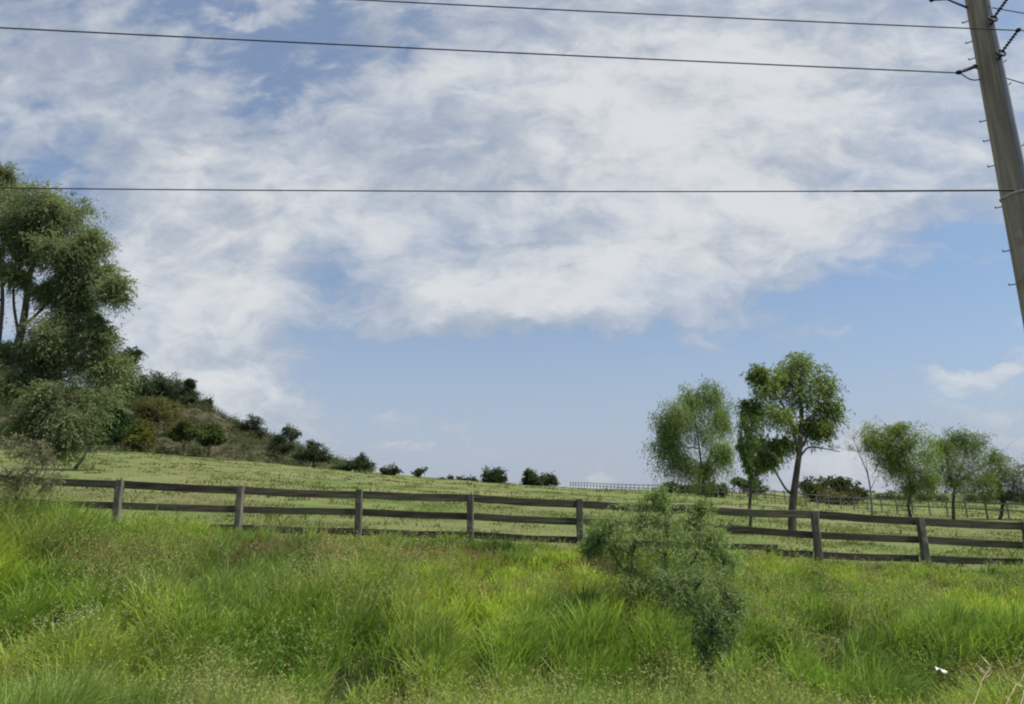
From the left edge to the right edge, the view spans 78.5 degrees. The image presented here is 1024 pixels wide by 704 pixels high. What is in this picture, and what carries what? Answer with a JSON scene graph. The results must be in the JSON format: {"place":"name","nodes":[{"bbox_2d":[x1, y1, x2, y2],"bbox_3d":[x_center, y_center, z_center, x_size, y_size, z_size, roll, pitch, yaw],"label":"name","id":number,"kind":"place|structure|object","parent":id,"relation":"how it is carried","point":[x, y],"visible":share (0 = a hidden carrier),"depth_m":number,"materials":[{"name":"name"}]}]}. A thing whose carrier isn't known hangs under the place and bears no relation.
{"place":"outdoors","nodes":[
{"label":"outdoors","id":0,"kind":"place"},
{"bbox_2d":[0,399,1023,703],"bbox_3d":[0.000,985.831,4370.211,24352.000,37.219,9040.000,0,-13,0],"label":"ground","id":1,"kind":"structure","parent":0,"point":[332,519],"depth_m":29.69,"materials":[{"name":"green plant"}]},
{"bbox_2d":[0,433,65,512],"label":"dry shrub","id":2,"kind":"object","parent":1,"relation":"on","point":[47,484],"visible":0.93,"depth_m":13.06,"materials":[{"name":"green plant"}]},
{"bbox_2d":[0,160,150,476],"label":"gum tree","id":3,"kind":"object","parent":1,"relation":"on","point":[57,410],"visible":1,"depth_m":19.44,"materials":[{"name":"green plant"}]},
{"bbox_2d":[70,343,156,470],"bbox_3d":[-30.010,3.933,46.087,5.828,9.874,5.947,0,-13,0],"label":"dark green tree","id":4,"kind":"object","parent":1,"relation":"on","point":[123,422],"visible":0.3,"depth_m":46.36,"materials":[{"name":"green plant"}]},
{"bbox_2d":[108,427,125,444],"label":"paddock tree","id":5,"kind":"object","parent":1,"relation":"on","point":[117,437],"visible":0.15,"depth_m":138.35,"materials":[{"name":"green plant"}]},
{"bbox_2d":[107,410,138,443],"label":"olive bush","id":6,"kind":"object","parent":1,"relation":"on","point":[124,438],"visible":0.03,"depth_m":140.82,"materials":[{"name":"green plant"}]},
{"bbox_2d":[121,415,158,451],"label":"olive bush","id":7,"kind":"object","parent":1,"relation":"on","point":[144,433],"visible":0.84,"depth_m":133.65,"materials":[{"name":"green plant"}]},
{"bbox_2d":[131,374,159,398],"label":"hilltop tree","id":8,"kind":"object","parent":1,"relation":"on","point":[147,388],"visible":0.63,"depth_m":186.29,"materials":[{"name":"green plant"}]},
{"bbox_2d":[119,391,188,427],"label":"olive bush","id":9,"kind":"object","parent":1,"relation":"on","point":[156,408],"visible":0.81,"depth_m":149.77,"materials":[{"name":"green plant"}]},
{"bbox_2d":[147,368,183,400],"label":"hilltop tree","id":10,"kind":"object","parent":1,"relation":"on","point":[163,382],"visible":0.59,"depth_m":190.13,"materials":[{"name":"green plant"}]},
{"bbox_2d":[164,419,199,455],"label":"paddock tree","id":11,"kind":"object","parent":1,"relation":"on","point":[185,430],"visible":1,"depth_m":131.59,"materials":[{"name":"green plant"}]},
{"bbox_2d":[165,378,202,407],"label":"hilltop tree","id":12,"kind":"object","parent":1,"relation":"on","point":[188,394],"visible":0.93,"depth_m":188.19,"materials":[{"name":"green plant"}]},
{"bbox_2d":[3,536,365,665],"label":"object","id":13,"kind":"object","parent":1,"relation":"on","point":[144,607],"visible":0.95,"depth_m":8.87,"materials":[{"name":"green plant"}]},
{"bbox_2d":[0,379,375,472],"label":"hillside scrub","id":14,"kind":"object","parent":1,"relation":"on","point":[254,440],"visible":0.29,"depth_m":150.24,"materials":[{"name":"green plant"}]},
{"bbox_2d":[196,397,215,409],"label":"hilltop tree","id":15,"kind":"object","parent":1,"relation":"on","point":[209,402],"visible":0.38,"depth_m":190.49,"materials":[{"name":"green plant"}]},
{"bbox_2d":[196,423,229,456],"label":"paddock tree","id":16,"kind":"object","parent":1,"relation":"on","point":[213,434],"visible":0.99,"depth_m":132.73,"materials":[{"name":"green plant"}]},
{"bbox_2d":[230,413,271,439],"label":"sparse tree","id":17,"kind":"object","parent":1,"relation":"on","point":[256,422],"visible":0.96,"depth_m":173.41,"materials":[{"name":"green plant"}]},
{"bbox_2d":[260,423,302,458],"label":"leaning tree","id":18,"kind":"object","parent":1,"relation":"on","point":[289,434],"visible":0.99,"depth_m":148.65,"materials":[{"name":"green plant"}]},
{"bbox_2d":[291,439,333,467],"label":"dark tree","id":19,"kind":"object","parent":1,"relation":"on","point":[313,454],"visible":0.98,"depth_m":131.83,"materials":[{"name":"green plant"}]},
{"bbox_2d":[332,452,377,472],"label":"bush","id":20,"kind":"object","parent":1,"relation":"on","point":[362,461],"visible":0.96,"depth_m":129.48,"materials":[{"name":"green plant"}]},
{"bbox_2d":[379,462,404,475],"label":"bush","id":21,"kind":"object","parent":1,"relation":"on","point":[390,471],"visible":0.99,"depth_m":123.17,"materials":[{"name":"green plant"}]},
{"bbox_2d":[411,466,427,476],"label":"bush","id":22,"kind":"object","parent":1,"relation":"on","point":[418,472],"visible":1,"depth_m":125.02,"materials":[{"name":"green plant"}]},
{"bbox_2d":[446,474,454,479],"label":"stunted bush","id":23,"kind":"object","parent":1,"relation":"on","point":[449,477],"visible":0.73,"depth_m":132.63,"materials":[{"name":"green plant"}]},
{"bbox_2d":[460,475,471,480],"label":"stunted bush","id":24,"kind":"object","parent":1,"relation":"on","point":[466,479],"visible":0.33,"depth_m":131.61,"materials":[{"name":"green plant"}]},
{"bbox_2d":[468,474,478,480],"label":"stunted bush","id":25,"kind":"object","parent":1,"relation":"on","point":[474,478],"visible":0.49,"depth_m":131.69,"materials":[{"name":"green plant"}]},
{"bbox_2d":[480,465,508,482],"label":"round bush","id":26,"kind":"object","parent":1,"relation":"on","point":[494,475],"visible":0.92,"depth_m":115.89,"materials":[{"name":"green plant"}]},
{"bbox_2d":[0,561,997,702],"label":"broadleaf weeds","id":27,"kind":"object","parent":1,"relation":"on","point":[288,652],"visible":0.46,"depth_m":8.48,"materials":[{"name":"green plant"}]},
{"bbox_2d":[0,481,1023,703],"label":"tall grass","id":28,"kind":"structure","parent":1,"relation":"on","point":[981,619],"depth_m":9.03,"materials":[{"name":"green plant"}]},
{"bbox_2d":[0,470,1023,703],"bbox_3d":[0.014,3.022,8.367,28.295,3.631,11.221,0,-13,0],"label":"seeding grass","id":29,"kind":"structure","parent":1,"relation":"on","point":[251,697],"depth_m":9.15,"materials":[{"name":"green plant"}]},
{"bbox_2d":[0,474,1023,567],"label":"wooden fence","id":30,"kind":"object","parent":1,"relation":"on","point":[815,534],"visible":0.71,"depth_m":13.61,"materials":[{"name":"brown wood"}]},
{"bbox_2d":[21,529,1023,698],"bbox_3d":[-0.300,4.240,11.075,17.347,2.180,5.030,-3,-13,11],"label":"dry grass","id":31,"kind":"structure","parent":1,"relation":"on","point":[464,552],"depth_m":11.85,"materials":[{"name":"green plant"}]},
{"bbox_2d":[933,666,947,674],"bbox_3d":[5.511,4.094,8.062,0.150,0.110,0.070,0,-13,0],"label":"paper scrap","id":32,"kind":"object","parent":31,"relation":"on","point":[936,668],"visible":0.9,"depth_m":8.05,"materials":[{"name":"white paper"}]},
{"bbox_2d":[518,466,544,485],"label":"upright bush","id":33,"kind":"object","parent":1,"relation":"on","point":[529,478],"visible":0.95,"depth_m":114.42,"materials":[{"name":"green plant"}]},
{"bbox_2d":[539,470,559,486],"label":"bush","id":34,"kind":"object","parent":1,"relation":"on","point":[552,480],"visible":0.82,"depth_m":117.08,"materials":[{"name":"green plant"}]},
{"bbox_2d":[571,482,749,622],"bbox_3d":[2.356,3.297,10.192,2.962,2.353,1.888,0,-13,0],"label":"feathery shrub","id":35,"kind":"object","parent":1,"relation":"on","point":[593,544],"visible":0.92,"depth_m":10.15,"materials":[{"name":"green plant"}]},
{"bbox_2d":[663,481,693,492],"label":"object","id":36,"kind":"object","parent":1,"relation":"on","point":[681,491],"visible":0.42,"depth_m":97.26,"materials":[{"name":"green plant"}]},
{"bbox_2d":[638,375,740,504],"bbox_3d":[12.950,6.386,44.733,7.792,9.814,5.960,0,-13,0],"label":"pepper tree","id":37,"kind":"object","parent":1,"relation":"on","point":[672,428],"visible":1,"depth_m":44.28,"materials":[{"name":"green plant"}]},
{"bbox_2d":[641,545,762,694],"bbox_3d":[2.245,3.477,7.318,1.454,2.354,1.112,0,-13,0],"label":"dark shrub","id":38,"kind":"object","parent":1,"relation":"on","point":[683,591],"visible":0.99,"depth_m":7.36,"materials":[{"name":"green plant"}]},
{"bbox_2d":[689,480,730,497],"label":"crowned bush","id":39,"kind":"object","parent":1,"relation":"on","point":[720,491],"visible":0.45,"depth_m":77.76,"materials":[{"name":"green plant"}]},
{"bbox_2d":[729,476,772,496],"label":"rounded bush","id":40,"kind":"object","parent":1,"relation":"on","point":[744,484],"visible":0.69,"depth_m":87.28,"materials":[{"name":"green plant"}]},
{"bbox_2d":[732,412,776,526],"bbox_3d":[9.614,4.525,24.711,1.641,4.894,2.115,-9,-16,33],"label":"slender tree","id":41,"kind":"object","parent":1,"relation":"on","point":[745,448],"visible":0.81,"depth_m":24.43,"materials":[{"name":"green plant"}]},
{"bbox_2d":[579,487,994,492],"bbox_3d":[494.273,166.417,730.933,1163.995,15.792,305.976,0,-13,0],"label":"distant woodland","id":42,"kind":"object","parent":1,"relation":"on","point":[868,491],"visible":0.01,"depth_m":640.70,"materials":[{"name":"green plant"}]},
{"bbox_2d":[731,350,855,529],"bbox_3d":[9.999,3.157,22.066,4.483,6.707,2.738,5,-14,-23],"label":"tall tree","id":43,"kind":"object","parent":1,"relation":"on","point":[820,426],"visible":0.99,"depth_m":21.91,"materials":[{"name":"green plant"}]},
{"bbox_2d":[570,482,1023,520],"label":"paddock fence","id":44,"kind":"object","parent":1,"relation":"on","point":[867,503],"visible":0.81,"depth_m":56.65,"materials":[{"name":"brown wood"}]},
{"bbox_2d":[798,475,832,502],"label":"thicket bush","id":45,"kind":"object","parent":1,"relation":"on","point":[807,486],"visible":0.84,"depth_m":81.66,"materials":[{"name":"green plant"}]},
{"bbox_2d":[817,488,864,504],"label":"brown bush","id":46,"kind":"object","parent":1,"relation":"on","point":[830,492],"visible":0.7,"depth_m":71.84,"materials":[{"name":"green plant"}]},
{"bbox_2d":[817,474,873,502],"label":"thicket tree","id":47,"kind":"object","parent":1,"relation":"on","point":[841,483],"visible":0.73,"depth_m":85.69,"materials":[{"name":"green plant"}]},
{"bbox_2d":[829,422,880,514],"bbox_3d":[24.067,8.040,43.510,3.982,6.750,2.083,5,-14,-20],"label":"bare tree","id":48,"kind":"object","parent":1,"relation":"on","point":[870,486],"visible":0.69,"depth_m":43.71,"materials":[{"name":"grey plant"}]},
{"bbox_2d":[873,489,914,499],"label":"distant bush","id":49,"kind":"object","parent":1,"relation":"on","point":[886,496],"visible":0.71,"depth_m":135.05,"materials":[{"name":"green plant"}]},
{"bbox_2d":[856,417,953,516],"bbox_3d":[23.839,6.990,38.083,5.090,6.503,4.804,-9,-16,33],"label":"bushy tree","id":50,"kind":"object","parent":1,"relation":"on","point":[893,458],"visible":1,"depth_m":37.80,"materials":[{"name":"green plant"}]},
{"bbox_2d":[914,491,951,500],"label":"distant bush","id":51,"kind":"object","parent":1,"relation":"on","point":[939,499],"visible":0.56,"depth_m":136.09,"materials":[{"name":"green plant"}]},
{"bbox_2d":[923,424,1023,519],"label":"spreading tree","id":52,"kind":"object","parent":1,"relation":"on","point":[985,480],"visible":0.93,"depth_m":42.25,"materials":[{"name":"green plant"}]},
{"bbox_2d":[929,0,1023,326],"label":"power pole","id":53,"kind":"object","parent":1,"relation":"on","point":[1006,148],"visible":0.99,"depth_m":8.29,"materials":[{"name":"wood"}]},
{"bbox_2d":[0,27,955,72],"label":"power line","id":54,"kind":"object","parent":53,"relation":"attached to","point":[466,50],"visible":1,"depth_m":7.77,"materials":[{"name":"black metal"}]},
{"bbox_2d":[0,187,1014,191],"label":"power line","id":55,"kind":"object","parent":53,"relation":"attached to","point":[528,191],"visible":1,"depth_m":7.75,"materials":[{"name":"metal"}]},
{"bbox_2d":[359,0,1014,30],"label":"power line","id":56,"kind":"object","parent":53,"relation":"attached to","point":[685,15],"visible":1,"depth_m":8.02,"materials":[{"name":"black metal"}]},
{"bbox_2d":[988,7,1023,13],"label":"power line","id":57,"kind":"object","parent":53,"relation":"attached to","point":[1008,10],"visible":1,"depth_m":8.67,"materials":[{"name":"grey metal"}]},
{"bbox_2d":[962,491,997,502],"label":"distant bush","id":58,"kind":"object","parent":1,"relation":"on","point":[976,500],"visible":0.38,"depth_m":136.44,"materials":[{"name":"green plant"}]},
{"bbox_2d":[973,657,1005,703],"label":"dry stalk","id":59,"kind":"object","parent":1,"relation":"on","point":[987,675],"visible":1,"depth_m":4.96,"materials":[{"name":"plant"}]},
{"bbox_2d":[973,458,1023,519],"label":"layered tree","id":60,"kind":"object","parent":1,"relation":"on","point":[1011,494],"visible":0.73,"depth_m":44.11,"materials":[{"name":"green plant"}]},
{"bbox_2d":[1001,666,1023,703],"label":"dry stalk","id":61,"kind":"object","parent":1,"relation":"on","point":[1013,684],"visible":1,"depth_m":4.95,"materials":[{"name":"plant"}]},
{"bbox_2d":[1012,677,1023,703],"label":"dry stalk","id":62,"kind":"object","parent":1,"relation":"on","point":[1020,691],"visible":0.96,"depth_m":4.96,"materials":[{"name":"plant"}]},
{"bbox_2d":[0,0,1023,492],"label":"sky","id":63,"kind":"structure","parent":0,"point":[459,334],"materials":[{"name":"blue"}]}
]}

